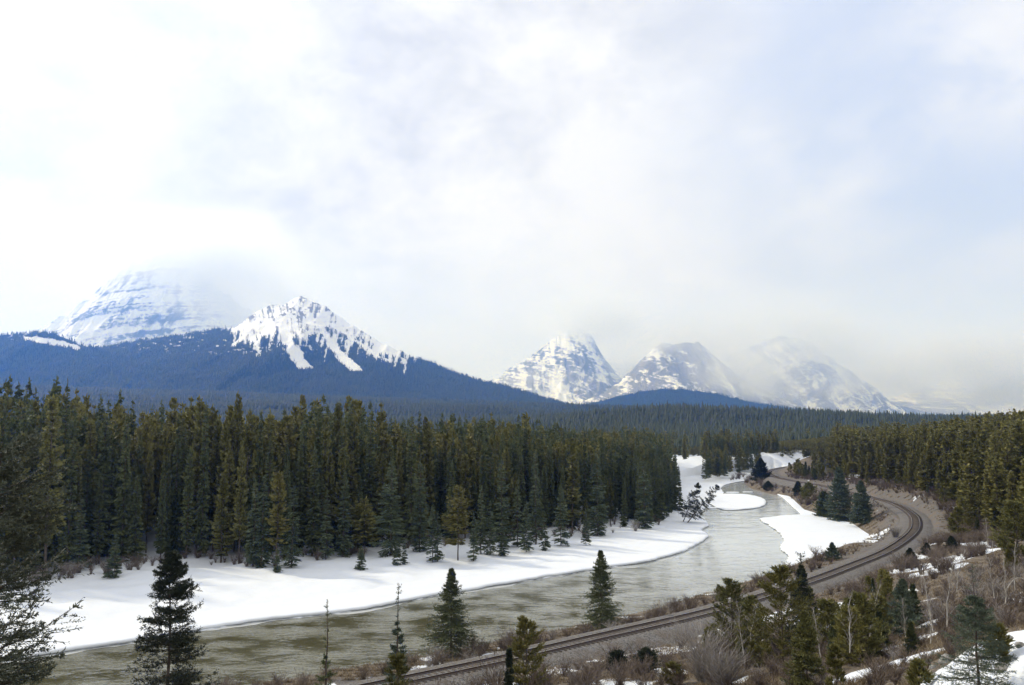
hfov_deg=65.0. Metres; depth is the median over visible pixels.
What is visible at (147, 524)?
pine tree
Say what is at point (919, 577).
bare sapling
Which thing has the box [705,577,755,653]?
pine tree
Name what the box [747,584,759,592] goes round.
bush
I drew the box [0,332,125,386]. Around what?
hill
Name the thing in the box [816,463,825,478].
pine tree
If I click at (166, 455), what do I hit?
pine tree
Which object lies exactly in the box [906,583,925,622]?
spruce tree
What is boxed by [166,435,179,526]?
pine tree
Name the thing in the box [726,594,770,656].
pine tree
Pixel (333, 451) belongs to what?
spruce tree
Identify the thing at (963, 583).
bush
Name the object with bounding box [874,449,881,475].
pine tree
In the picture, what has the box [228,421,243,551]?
pine tree
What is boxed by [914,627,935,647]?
bush
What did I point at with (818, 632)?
bare sapling
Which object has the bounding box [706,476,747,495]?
snow field
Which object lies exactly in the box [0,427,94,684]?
spruce tree
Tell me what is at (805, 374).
mountain
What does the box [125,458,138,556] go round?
spruce tree
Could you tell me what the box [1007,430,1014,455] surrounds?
pine tree
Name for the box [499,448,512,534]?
pine tree
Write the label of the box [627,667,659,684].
bush
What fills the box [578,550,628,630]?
spruce tree
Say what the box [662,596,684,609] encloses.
bush
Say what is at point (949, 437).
pine tree
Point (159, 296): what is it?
mountain
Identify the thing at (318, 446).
spruce tree
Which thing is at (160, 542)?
spruce tree
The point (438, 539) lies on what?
spruce tree
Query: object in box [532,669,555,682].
bush
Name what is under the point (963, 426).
pine tree
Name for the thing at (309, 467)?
pine tree
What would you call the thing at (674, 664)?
pine tree
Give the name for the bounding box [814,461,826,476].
pine tree
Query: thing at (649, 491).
spruce tree
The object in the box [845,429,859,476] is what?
pine tree
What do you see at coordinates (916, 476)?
pine tree
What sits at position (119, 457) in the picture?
spruce tree
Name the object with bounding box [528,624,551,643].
bush
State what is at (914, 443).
pine tree
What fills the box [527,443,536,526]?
spruce tree
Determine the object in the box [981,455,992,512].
pine tree
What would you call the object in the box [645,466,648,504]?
spruce tree
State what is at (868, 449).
pine tree
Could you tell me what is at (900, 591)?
spruce tree
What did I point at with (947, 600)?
bare sapling
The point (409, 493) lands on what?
spruce tree
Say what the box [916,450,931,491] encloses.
pine tree
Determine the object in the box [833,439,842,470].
pine tree
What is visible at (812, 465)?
pine tree
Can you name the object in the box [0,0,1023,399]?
sky
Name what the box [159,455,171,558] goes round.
spruce tree
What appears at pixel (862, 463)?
pine tree
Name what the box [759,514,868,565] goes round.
snow shelf
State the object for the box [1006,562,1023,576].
bush
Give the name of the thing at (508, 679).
spruce tree
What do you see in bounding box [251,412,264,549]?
spruce tree
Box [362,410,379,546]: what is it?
spruce tree
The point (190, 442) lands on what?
pine tree
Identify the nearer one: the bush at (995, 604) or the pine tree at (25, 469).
the bush at (995, 604)
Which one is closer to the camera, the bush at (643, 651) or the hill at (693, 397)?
the bush at (643, 651)
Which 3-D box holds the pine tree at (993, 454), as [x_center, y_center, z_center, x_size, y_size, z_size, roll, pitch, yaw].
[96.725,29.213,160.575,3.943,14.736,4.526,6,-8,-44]
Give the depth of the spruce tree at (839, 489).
207.59 m
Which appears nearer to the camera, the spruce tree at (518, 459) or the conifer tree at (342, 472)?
the conifer tree at (342, 472)
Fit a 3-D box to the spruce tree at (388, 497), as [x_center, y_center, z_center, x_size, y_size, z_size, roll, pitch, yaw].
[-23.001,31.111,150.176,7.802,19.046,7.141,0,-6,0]
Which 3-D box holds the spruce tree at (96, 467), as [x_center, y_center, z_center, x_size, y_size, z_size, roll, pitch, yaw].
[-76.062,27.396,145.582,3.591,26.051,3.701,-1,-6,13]
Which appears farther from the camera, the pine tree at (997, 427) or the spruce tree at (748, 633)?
the pine tree at (997, 427)
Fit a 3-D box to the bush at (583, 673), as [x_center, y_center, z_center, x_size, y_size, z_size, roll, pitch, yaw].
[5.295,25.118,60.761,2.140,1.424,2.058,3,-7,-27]
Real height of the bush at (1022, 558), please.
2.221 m
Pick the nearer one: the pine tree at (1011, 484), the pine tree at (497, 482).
the pine tree at (1011, 484)
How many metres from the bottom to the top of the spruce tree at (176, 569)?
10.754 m
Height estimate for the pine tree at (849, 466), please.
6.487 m
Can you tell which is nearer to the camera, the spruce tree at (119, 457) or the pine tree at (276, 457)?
the spruce tree at (119, 457)
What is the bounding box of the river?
[0,481,799,684]
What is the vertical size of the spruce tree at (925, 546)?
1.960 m
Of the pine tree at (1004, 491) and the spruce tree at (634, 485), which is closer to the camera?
the pine tree at (1004, 491)
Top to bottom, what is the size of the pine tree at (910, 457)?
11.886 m
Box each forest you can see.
[0,324,1002,452]
[0,375,1023,536]
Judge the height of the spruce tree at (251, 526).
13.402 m
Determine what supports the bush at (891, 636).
on the ground at (124, 599)
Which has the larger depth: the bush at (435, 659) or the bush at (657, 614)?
the bush at (657, 614)
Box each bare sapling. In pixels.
[734,598,746,654]
[745,605,757,646]
[812,610,823,655]
[837,593,856,652]
[869,582,882,636]
[897,597,907,636]
[917,564,923,591]
[920,570,935,631]
[920,595,935,642]
[938,563,956,624]
[953,549,966,591]
[983,519,989,545]
[986,557,995,597]
[998,554,1008,603]
[1006,542,1018,588]
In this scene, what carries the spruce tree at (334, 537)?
on the ground at (124, 599)
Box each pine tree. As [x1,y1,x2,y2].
[5,431,32,574]
[27,394,66,574]
[58,438,83,566]
[77,418,98,530]
[140,448,156,552]
[156,438,171,537]
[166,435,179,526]
[181,398,211,551]
[182,430,195,533]
[191,406,211,500]
[192,437,208,545]
[200,405,219,548]
[205,417,222,551]
[209,448,238,555]
[210,475,234,562]
[211,414,237,537]
[212,424,231,531]
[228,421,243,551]
[230,390,245,545]
[230,445,248,563]
[232,409,257,552]
[248,422,261,484]
[249,429,265,538]
[261,407,280,547]
[265,471,290,565]
[269,427,281,546]
[303,420,322,543]
[319,414,332,525]
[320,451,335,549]
[330,403,347,526]
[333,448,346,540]
[334,425,349,506]
[345,451,357,536]
[346,496,379,549]
[348,412,361,533]
[371,453,383,541]
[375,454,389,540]
[380,447,394,531]
[382,651,413,684]
[392,439,406,515]
[393,470,402,522]
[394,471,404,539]
[409,446,431,533]
[420,416,431,525]
[422,427,436,536]
[439,485,470,559]
[442,433,457,512]
[456,454,474,537]
[470,468,481,534]
[473,438,485,518]
[477,450,487,513]
[485,455,497,521]
[487,434,496,513]
[493,471,498,533]
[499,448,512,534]
[503,615,547,684]
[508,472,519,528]
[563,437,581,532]
[581,499,589,527]
[582,457,594,508]
[590,454,597,512]
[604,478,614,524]
[629,444,633,465]
[633,468,648,518]
[659,659,686,684]
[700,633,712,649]
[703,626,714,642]
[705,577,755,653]
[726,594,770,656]
[737,563,819,666]
[746,639,761,666]
[750,643,764,666]
[793,459,801,471]
[794,463,800,474]
[799,481,817,499]
[809,597,840,646]
[811,460,818,474]
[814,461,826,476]
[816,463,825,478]
[823,642,846,684]
[829,591,895,659]
[831,605,866,665]
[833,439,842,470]
[841,444,849,474]
[843,460,848,477]
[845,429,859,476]
[846,462,854,477]
[857,438,865,479]
[862,443,867,460]
[863,575,875,594]
[864,452,874,479]
[864,473,869,484]
[865,440,876,478]
[868,593,894,634]
[874,439,881,472]
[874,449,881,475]
[875,568,893,593]
[877,435,886,479]
[879,574,896,602]
[882,441,893,483]
[886,432,895,475]
[887,436,896,473]
[892,435,897,477]
[893,435,901,455]
[893,456,903,477]
[895,453,904,482]
[899,441,906,465]
[904,438,915,464]
[904,657,935,684]
[905,448,915,480]
[906,459,915,486]
[911,438,917,457]
[911,468,924,490]
[913,445,928,482]
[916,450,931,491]
[918,431,924,443]
[920,425,929,449]
[922,438,938,490]
[929,434,936,477]
[931,456,947,488]
[934,429,939,456]
[934,471,946,496]
[935,429,943,468]
[936,482,951,503]
[939,428,952,472]
[941,458,949,490]
[942,448,962,499]
[942,453,950,476]
[947,456,951,473]
[947,505,970,533]
[948,435,953,454]
[950,484,957,502]
[955,453,965,497]
[955,465,966,501]
[956,497,975,527]
[957,423,967,448]
[957,448,984,512]
[960,429,970,464]
[966,518,972,528]
[967,438,980,470]
[967,478,980,516]
[969,428,976,438]
[969,445,984,500]
[970,465,983,500]
[973,482,985,519]
[976,433,982,451]
[977,424,990,470]
[978,430,990,489]
[980,465,1000,521]
[981,439,990,490]
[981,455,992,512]
[981,456,990,506]
[981,622,1015,662]
[982,420,991,434]
[982,432,1000,495]
[982,456,1012,530]
[985,459,1003,500]
[988,499,1023,558]
[990,452,998,472]
[993,477,1009,533]
[996,420,1004,435]
[996,423,1007,457]
[999,443,1018,487]
[1000,441,1012,461]
[1001,469,1012,499]
[1003,543,1021,570]
[1004,470,1021,522]
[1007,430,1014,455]
[1008,418,1023,483]
[1008,423,1015,456]
[1017,458,1023,500]
[1019,473,1023,504]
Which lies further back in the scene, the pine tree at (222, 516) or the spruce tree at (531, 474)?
the spruce tree at (531, 474)
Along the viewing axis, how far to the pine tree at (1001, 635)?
28.16 m
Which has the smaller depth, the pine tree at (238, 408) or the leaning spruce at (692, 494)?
the pine tree at (238, 408)
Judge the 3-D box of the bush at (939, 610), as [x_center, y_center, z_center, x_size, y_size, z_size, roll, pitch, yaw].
[30.439,19.246,57.457,2.739,1.768,2.752,-1,-6,9]
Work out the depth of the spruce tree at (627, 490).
201.36 m
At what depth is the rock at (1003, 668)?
27.69 m
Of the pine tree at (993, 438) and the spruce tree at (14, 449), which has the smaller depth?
the spruce tree at (14, 449)
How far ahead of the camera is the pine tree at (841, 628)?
48.38 m
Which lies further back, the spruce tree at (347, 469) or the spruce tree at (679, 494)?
the spruce tree at (679, 494)
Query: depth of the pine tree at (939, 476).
202.12 m
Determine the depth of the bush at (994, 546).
118.84 m
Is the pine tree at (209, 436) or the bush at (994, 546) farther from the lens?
the pine tree at (209, 436)
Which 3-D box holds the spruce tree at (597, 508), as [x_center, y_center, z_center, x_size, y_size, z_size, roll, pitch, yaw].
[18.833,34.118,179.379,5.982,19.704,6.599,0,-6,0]
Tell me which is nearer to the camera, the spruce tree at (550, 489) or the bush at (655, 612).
the bush at (655, 612)
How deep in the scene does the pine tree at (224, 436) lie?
151.61 m
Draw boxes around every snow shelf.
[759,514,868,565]
[777,494,815,513]
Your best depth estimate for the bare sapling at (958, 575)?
64.25 m
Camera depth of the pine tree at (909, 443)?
240.26 m
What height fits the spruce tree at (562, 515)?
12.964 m
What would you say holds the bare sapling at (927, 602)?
on the ground at (124, 599)
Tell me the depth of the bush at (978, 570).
82.91 m
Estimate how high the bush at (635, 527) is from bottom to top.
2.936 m
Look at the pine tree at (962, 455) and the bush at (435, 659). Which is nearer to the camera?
the bush at (435, 659)
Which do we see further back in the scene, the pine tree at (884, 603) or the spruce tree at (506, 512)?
the spruce tree at (506, 512)
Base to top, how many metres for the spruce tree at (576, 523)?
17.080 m
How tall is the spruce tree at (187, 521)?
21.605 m
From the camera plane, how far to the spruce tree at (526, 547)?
154.97 m
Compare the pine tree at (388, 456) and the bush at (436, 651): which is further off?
the pine tree at (388, 456)
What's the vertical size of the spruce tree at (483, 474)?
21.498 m
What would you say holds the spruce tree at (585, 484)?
on the ground at (124, 599)
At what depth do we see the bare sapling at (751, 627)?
63.53 m
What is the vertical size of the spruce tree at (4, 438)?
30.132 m
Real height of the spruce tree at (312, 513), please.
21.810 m
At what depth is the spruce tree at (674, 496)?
231.12 m
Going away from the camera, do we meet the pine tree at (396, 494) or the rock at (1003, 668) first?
the rock at (1003, 668)
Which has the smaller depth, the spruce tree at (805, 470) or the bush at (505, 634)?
the bush at (505, 634)
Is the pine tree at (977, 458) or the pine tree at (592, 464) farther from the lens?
the pine tree at (592, 464)
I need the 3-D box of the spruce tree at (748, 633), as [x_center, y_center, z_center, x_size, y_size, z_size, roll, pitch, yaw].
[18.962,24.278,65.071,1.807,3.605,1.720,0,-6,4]
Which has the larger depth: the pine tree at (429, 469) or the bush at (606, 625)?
the pine tree at (429, 469)
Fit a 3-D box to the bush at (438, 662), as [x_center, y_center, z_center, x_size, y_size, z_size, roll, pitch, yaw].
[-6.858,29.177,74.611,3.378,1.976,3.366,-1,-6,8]
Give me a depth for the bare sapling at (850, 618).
45.26 m
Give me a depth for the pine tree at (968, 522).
153.95 m
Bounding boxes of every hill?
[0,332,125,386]
[590,389,788,409]
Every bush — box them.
[52,560,74,574]
[64,558,92,573]
[122,560,137,569]
[417,655,432,666]
[420,646,452,664]
[427,650,441,665]
[429,644,444,659]
[460,648,481,658]
[474,645,487,656]
[480,636,494,648]
[494,628,515,639]
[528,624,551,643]
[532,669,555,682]
[539,632,557,641]
[543,627,562,638]
[572,664,595,683]
[600,619,619,627]
[624,659,641,677]
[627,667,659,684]
[629,521,638,530]
[631,614,648,621]
[650,607,665,617]
[652,600,671,611]
[652,609,667,616]
[656,596,684,609]
[659,616,749,681]
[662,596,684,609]
[674,603,683,612]
[690,639,755,684]
[712,636,734,647]
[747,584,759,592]
[750,658,771,677]
[815,552,826,560]
[855,668,879,684]
[856,661,897,684]
[885,644,900,660]
[887,525,904,536]
[888,633,900,647]
[911,578,937,594]
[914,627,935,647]
[920,599,958,623]
[937,637,961,657]
[944,568,967,584]
[954,557,989,574]
[954,583,1001,604]
[958,576,971,595]
[961,581,989,597]
[962,569,986,580]
[970,573,1019,593]
[974,564,985,574]
[984,538,995,547]
[984,553,1000,567]
[985,601,1018,621]
[986,595,1023,618]
[990,590,1009,604]
[997,585,1017,602]
[1002,584,1023,603]
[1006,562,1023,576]
[1011,550,1023,566]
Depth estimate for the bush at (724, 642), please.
67.87 m
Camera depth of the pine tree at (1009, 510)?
94.25 m
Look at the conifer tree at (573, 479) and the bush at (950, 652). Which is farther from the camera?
the conifer tree at (573, 479)
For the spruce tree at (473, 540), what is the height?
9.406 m
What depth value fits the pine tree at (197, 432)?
151.58 m
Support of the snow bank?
on the ground at (124, 599)
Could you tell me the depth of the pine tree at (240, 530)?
141.94 m
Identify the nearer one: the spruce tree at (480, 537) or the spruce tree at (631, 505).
the spruce tree at (480, 537)
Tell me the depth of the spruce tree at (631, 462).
219.24 m
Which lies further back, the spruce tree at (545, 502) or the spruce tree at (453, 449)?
the spruce tree at (545, 502)
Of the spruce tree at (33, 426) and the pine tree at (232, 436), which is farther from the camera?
the pine tree at (232, 436)
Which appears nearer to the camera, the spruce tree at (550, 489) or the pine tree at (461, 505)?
the pine tree at (461, 505)
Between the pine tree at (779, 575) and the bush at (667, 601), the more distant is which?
the bush at (667, 601)
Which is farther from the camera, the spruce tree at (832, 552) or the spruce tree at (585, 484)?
the spruce tree at (585, 484)
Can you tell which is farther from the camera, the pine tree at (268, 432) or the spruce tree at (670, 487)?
the spruce tree at (670, 487)
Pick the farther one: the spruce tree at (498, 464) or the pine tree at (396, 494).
the spruce tree at (498, 464)
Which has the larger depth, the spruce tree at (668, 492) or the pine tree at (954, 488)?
the spruce tree at (668, 492)
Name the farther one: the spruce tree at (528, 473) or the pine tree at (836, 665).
the spruce tree at (528, 473)
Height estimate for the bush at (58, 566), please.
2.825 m
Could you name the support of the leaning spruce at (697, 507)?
on the snow bank
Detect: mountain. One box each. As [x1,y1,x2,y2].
[36,253,253,346]
[95,296,539,400]
[491,328,621,404]
[580,341,807,408]
[718,336,945,414]
[889,376,1023,414]
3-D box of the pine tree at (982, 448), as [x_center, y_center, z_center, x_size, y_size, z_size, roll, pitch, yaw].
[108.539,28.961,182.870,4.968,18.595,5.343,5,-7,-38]
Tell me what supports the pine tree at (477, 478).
on the ground at (124, 599)
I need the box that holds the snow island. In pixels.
[706,494,765,510]
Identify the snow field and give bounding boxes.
[687,500,706,512]
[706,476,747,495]
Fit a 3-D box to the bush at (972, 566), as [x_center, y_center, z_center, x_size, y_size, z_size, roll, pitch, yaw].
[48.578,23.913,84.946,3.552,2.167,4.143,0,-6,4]
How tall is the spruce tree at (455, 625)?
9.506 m
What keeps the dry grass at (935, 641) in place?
on the ground at (124, 599)
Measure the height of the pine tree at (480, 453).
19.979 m
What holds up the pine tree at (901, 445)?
on the ground at (124, 599)
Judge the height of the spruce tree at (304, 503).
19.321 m
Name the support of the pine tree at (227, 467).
on the ground at (124, 599)
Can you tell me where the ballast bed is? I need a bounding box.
[340,467,933,684]
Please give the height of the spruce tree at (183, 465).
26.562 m
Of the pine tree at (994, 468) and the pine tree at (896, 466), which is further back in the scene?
the pine tree at (896, 466)
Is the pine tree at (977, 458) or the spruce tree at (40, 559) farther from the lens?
the pine tree at (977, 458)
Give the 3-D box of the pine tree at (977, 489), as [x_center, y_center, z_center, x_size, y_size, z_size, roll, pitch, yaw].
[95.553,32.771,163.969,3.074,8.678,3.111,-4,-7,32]
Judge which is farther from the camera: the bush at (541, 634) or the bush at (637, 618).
the bush at (637, 618)
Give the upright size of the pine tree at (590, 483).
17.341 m
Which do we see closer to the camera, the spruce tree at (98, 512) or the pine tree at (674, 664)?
the pine tree at (674, 664)
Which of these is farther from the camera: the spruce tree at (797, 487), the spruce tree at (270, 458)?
the spruce tree at (797, 487)
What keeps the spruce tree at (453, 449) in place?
on the ground at (124, 599)
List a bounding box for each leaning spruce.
[678,482,700,521]
[687,484,719,522]
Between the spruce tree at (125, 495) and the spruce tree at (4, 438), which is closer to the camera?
the spruce tree at (4, 438)
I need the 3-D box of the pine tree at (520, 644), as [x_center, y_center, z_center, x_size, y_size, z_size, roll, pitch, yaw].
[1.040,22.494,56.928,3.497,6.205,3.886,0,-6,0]
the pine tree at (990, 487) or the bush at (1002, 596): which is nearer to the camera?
the bush at (1002, 596)
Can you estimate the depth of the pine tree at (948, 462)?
209.15 m
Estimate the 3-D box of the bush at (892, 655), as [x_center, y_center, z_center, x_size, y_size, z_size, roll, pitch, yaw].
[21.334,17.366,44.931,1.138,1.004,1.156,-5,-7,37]
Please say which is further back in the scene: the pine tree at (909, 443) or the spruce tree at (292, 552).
the pine tree at (909, 443)
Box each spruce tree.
[0,399,9,563]
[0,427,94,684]
[2,387,28,570]
[21,411,43,565]
[21,415,37,557]
[23,456,43,571]
[40,438,57,563]
[47,377,70,566]
[47,439,64,569]
[56,437,78,569]
[70,499,92,568]
[74,447,92,562]
[86,425,99,557]
[90,415,114,563]
[91,474,104,564]
[99,424,112,556]
[101,445,118,560]
[101,534,122,577]
[108,409,131,561]
[109,430,130,545]
[112,439,122,527]
[122,549,220,684]
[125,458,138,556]
[125,474,146,560]
[153,462,166,557]
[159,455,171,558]
[163,416,182,554]
[168,425,193,554]
[179,445,195,557]
[194,401,211,556]
[241,478,252,558]
[243,479,268,566]
[247,493,257,557]
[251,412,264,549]
[253,475,273,567]
[257,436,277,554]
[272,549,282,572]
[275,462,294,558]
[276,443,291,546]
[277,485,304,567]
[280,451,292,526]
[291,431,305,550]
[291,466,300,542]
[296,458,309,539]
[298,423,309,543]
[304,449,322,555]
[309,406,323,543]
[314,477,327,551]
[315,599,336,684]
[318,490,335,558]
[331,418,346,549]
[331,437,336,539]
[331,477,341,548]
[335,473,354,556]
[336,448,353,543]
[347,398,357,514]
[353,471,363,552]
[354,546,367,570]
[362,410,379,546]
[368,461,408,557]
[380,583,411,684]
[386,444,396,541]
[392,538,402,564]
[399,543,408,564]
[401,441,408,535]
[402,417,419,542]
[410,461,431,551]
[412,410,423,531]
[419,567,492,657]
[425,431,439,537]
[425,505,439,561]
[431,449,441,527]
[434,513,443,560]
[435,449,443,532]
[439,456,448,530]
[441,459,459,543]
[442,449,453,537]
[443,435,460,527]
[461,438,470,527]
[466,513,478,560]
[468,467,478,532]
[472,486,488,553]
[476,446,488,529]
[483,443,495,539]
[483,501,498,554]
[492,460,515,546]
[493,484,504,535]
[494,457,500,512]
[497,520,509,555]
[499,430,508,519]
[503,647,514,684]
[505,438,514,527]
[508,481,524,546]
[511,456,527,532]
[513,447,525,520]
[515,427,524,500]
[517,501,534,551]
[521,422,530,512]
[521,436,529,519]
[525,453,543,543]
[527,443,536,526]
[534,476,544,531]
[536,425,545,521]
[539,511,550,550]
[540,466,550,527]
[542,443,555,526]
[547,447,556,525]
[551,485,570,545]
[555,450,561,524]
[558,467,566,515]
[559,464,566,528]
[563,449,570,521]
[566,486,579,528]
[575,447,582,519]
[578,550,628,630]
[580,429,590,521]
[581,509,591,544]
[582,449,595,522]
[585,452,609,535]
[596,434,606,511]
[597,444,606,522]
[601,445,610,518]
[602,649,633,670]
[607,448,615,519]
[613,455,618,518]
[617,443,624,514]
[618,477,628,526]
[624,458,631,519]
[627,465,633,518]
[628,456,632,483]
[630,469,637,518]
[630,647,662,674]
[631,457,636,519]
[634,451,642,523]
[634,454,657,528]
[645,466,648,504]
[646,460,652,505]
[647,473,653,521]
[651,467,660,521]
[658,461,668,520]
[663,487,669,517]
[666,460,673,512]
[667,482,671,512]
[671,474,676,510]
[672,457,674,480]
[675,465,682,510]
[735,620,751,660]
[750,458,771,480]
[762,481,773,490]
[778,551,828,647]
[778,610,826,684]
[791,481,802,495]
[802,462,808,476]
[811,491,832,516]
[822,467,853,521]
[824,542,841,560]
[826,621,836,654]
[848,480,874,523]
[868,578,876,600]
[872,605,889,656]
[882,578,929,639]
[901,621,920,653]
[903,547,919,566]
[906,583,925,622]
[921,543,930,554]
[924,565,1020,684]
[943,535,957,548]
[973,515,980,531]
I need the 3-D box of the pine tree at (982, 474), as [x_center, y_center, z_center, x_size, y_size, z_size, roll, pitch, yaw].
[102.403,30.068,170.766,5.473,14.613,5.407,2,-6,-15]
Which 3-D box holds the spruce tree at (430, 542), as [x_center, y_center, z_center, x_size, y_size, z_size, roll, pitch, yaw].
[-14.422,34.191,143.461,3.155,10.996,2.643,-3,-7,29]
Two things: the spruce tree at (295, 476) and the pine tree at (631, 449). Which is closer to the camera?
the spruce tree at (295, 476)
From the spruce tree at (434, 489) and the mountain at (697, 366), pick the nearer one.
the spruce tree at (434, 489)
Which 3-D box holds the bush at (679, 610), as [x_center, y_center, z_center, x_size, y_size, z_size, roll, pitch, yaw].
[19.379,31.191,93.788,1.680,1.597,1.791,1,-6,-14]
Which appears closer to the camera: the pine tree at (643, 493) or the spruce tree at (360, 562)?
the spruce tree at (360, 562)
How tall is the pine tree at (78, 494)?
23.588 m
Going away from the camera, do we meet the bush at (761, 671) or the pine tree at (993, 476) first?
the bush at (761, 671)
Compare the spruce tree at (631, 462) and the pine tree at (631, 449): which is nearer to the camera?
the spruce tree at (631, 462)
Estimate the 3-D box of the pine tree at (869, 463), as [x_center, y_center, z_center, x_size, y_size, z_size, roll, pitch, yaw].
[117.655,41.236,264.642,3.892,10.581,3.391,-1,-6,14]
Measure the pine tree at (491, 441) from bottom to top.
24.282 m
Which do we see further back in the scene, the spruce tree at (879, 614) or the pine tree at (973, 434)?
the pine tree at (973, 434)
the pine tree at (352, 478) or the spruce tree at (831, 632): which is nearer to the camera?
the spruce tree at (831, 632)
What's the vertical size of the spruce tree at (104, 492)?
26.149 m
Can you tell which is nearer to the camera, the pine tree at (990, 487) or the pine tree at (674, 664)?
the pine tree at (674, 664)
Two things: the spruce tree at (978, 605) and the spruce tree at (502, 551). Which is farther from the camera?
the spruce tree at (502, 551)
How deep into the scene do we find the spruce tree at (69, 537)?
132.34 m
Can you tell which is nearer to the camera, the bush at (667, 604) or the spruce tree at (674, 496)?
the bush at (667, 604)
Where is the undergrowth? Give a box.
[28,469,1023,684]
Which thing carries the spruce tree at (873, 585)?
on the ground at (124, 599)
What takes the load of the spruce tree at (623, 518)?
on the ground at (124, 599)
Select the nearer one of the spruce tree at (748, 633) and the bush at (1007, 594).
the bush at (1007, 594)
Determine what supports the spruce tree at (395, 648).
on the ground at (124, 599)
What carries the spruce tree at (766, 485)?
on the ground at (124, 599)
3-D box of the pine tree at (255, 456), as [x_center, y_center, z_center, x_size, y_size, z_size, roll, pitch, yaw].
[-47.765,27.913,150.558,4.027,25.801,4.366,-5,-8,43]
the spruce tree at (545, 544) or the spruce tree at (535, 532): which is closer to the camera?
the spruce tree at (545, 544)
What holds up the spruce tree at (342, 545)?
on the ground at (124, 599)
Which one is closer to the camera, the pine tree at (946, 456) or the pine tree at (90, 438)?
the pine tree at (90, 438)
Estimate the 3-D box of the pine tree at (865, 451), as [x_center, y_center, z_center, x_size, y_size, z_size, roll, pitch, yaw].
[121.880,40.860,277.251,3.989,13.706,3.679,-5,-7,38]
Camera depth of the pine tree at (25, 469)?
129.59 m
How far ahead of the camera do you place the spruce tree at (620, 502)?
214.27 m
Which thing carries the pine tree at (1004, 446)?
on the ground at (124, 599)
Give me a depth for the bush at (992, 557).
92.75 m
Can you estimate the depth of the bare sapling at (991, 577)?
56.29 m
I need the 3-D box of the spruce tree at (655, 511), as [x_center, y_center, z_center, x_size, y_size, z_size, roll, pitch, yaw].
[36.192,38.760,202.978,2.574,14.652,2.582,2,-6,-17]
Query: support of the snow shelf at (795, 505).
on the ground at (124, 599)
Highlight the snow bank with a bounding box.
[0,517,708,657]
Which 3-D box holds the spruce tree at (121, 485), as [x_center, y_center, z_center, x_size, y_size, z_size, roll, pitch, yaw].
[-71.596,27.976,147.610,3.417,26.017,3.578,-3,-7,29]
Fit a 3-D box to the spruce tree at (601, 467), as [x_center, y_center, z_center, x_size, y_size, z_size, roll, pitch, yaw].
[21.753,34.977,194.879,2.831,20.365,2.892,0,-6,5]
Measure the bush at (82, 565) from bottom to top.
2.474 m
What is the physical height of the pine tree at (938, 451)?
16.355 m
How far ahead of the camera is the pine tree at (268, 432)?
153.67 m
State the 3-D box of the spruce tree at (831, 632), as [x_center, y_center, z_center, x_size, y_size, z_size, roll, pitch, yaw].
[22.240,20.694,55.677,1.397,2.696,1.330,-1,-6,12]
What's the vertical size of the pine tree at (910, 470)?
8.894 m
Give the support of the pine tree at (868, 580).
on the ground at (124, 599)
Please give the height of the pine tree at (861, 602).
4.777 m
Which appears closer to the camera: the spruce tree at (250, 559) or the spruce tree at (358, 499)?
the spruce tree at (250, 559)
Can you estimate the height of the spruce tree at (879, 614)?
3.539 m
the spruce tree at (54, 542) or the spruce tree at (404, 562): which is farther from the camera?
the spruce tree at (404, 562)
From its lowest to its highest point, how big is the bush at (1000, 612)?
1.569 m
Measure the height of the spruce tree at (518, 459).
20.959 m
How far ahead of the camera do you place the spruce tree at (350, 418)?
165.87 m
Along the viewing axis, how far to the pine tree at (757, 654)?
62.56 m
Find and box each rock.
[938,658,948,663]
[994,662,1007,673]
[1014,641,1023,647]
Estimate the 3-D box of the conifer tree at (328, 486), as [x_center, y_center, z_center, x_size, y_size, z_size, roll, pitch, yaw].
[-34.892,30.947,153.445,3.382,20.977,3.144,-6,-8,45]
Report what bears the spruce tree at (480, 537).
on the ground at (124, 599)
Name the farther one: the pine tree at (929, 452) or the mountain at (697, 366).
the mountain at (697, 366)
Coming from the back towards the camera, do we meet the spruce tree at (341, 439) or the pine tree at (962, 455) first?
the pine tree at (962, 455)
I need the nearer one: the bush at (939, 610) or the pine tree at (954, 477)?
the bush at (939, 610)
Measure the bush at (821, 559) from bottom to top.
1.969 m
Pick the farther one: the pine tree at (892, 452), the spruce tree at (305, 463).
the pine tree at (892, 452)
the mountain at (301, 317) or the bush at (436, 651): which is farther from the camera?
the mountain at (301, 317)
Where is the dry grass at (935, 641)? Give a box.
[255,478,1023,684]
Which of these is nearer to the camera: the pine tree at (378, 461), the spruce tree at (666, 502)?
the pine tree at (378, 461)
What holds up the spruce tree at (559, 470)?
on the ground at (124, 599)
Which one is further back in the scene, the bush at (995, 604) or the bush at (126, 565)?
the bush at (126, 565)
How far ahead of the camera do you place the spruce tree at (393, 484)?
158.92 m
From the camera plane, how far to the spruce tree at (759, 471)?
324.46 m
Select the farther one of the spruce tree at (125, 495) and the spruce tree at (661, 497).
the spruce tree at (661, 497)
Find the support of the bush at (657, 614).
on the ground at (124, 599)
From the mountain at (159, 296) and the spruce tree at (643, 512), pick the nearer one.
the spruce tree at (643, 512)
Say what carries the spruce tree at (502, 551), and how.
on the ground at (124, 599)
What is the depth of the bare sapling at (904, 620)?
52.35 m
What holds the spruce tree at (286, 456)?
on the ground at (124, 599)
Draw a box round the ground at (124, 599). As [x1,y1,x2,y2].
[0,403,1023,684]
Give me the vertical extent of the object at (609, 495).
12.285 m
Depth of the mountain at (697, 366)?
7559.09 m
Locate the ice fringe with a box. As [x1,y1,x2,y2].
[3,508,713,662]

